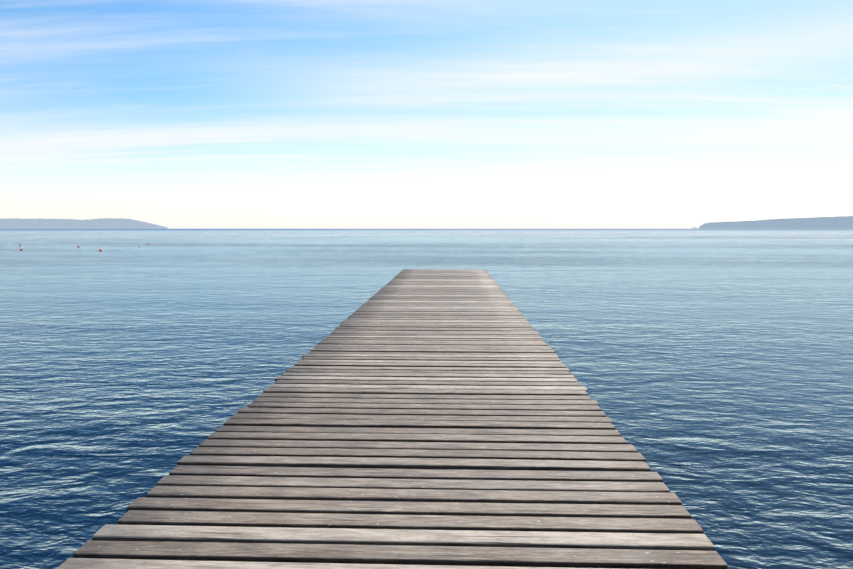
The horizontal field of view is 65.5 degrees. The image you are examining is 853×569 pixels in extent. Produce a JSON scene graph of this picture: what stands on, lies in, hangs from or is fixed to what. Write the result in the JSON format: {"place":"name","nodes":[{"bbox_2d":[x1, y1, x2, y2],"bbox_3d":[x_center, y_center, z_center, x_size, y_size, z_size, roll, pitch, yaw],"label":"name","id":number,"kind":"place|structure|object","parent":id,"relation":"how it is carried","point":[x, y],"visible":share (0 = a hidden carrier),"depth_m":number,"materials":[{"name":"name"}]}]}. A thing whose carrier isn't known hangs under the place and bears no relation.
{"place":"outdoors","nodes":[
{"label":"outdoors","id":0,"kind":"place"},
{"bbox_2d":[0,218,167,228],"bbox_3d":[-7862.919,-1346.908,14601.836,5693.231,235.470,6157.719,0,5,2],"label":"headland","id":1,"kind":"structure","parent":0,"point":[99,223],"depth_m":12944.27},
{"bbox_2d":[0,229,852,568],"bbox_3d":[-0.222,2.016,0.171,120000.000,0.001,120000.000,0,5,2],"label":"sea","id":2,"kind":"structure","parent":0,"point":[712,371],"depth_m":11.42,"materials":[{"name":"liquid"}]},
{"bbox_3d":[0.150,2.367,10.425,2.440,3.578,25.290,0,5,2],"label":"pier frame","id":3,"kind":"object","parent":2,"relation":"in","visible":0},
{"bbox_2d":[57,269,727,568],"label":"pier deck","id":4,"kind":"structure","parent":3,"relation":"on","point":[510,471],"depth_m":3.87,"materials":[{"name":"grey wood"}]},
{"bbox_2d":[167,270,638,567],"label":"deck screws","id":5,"kind":"object","parent":4,"relation":"on","point":[413,470],"visible":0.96,"depth_m":4.57,"materials":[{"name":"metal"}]},
{"bbox_2d":[0,0,852,228],"label":"sky","id":6,"kind":"structure","parent":0,"point":[172,114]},
{"bbox_2d":[699,216,852,228],"bbox_3d":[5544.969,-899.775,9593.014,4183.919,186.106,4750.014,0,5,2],"label":"headland","id":7,"kind":"structure","parent":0,"point":[842,222],"depth_m":8336.51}
]}

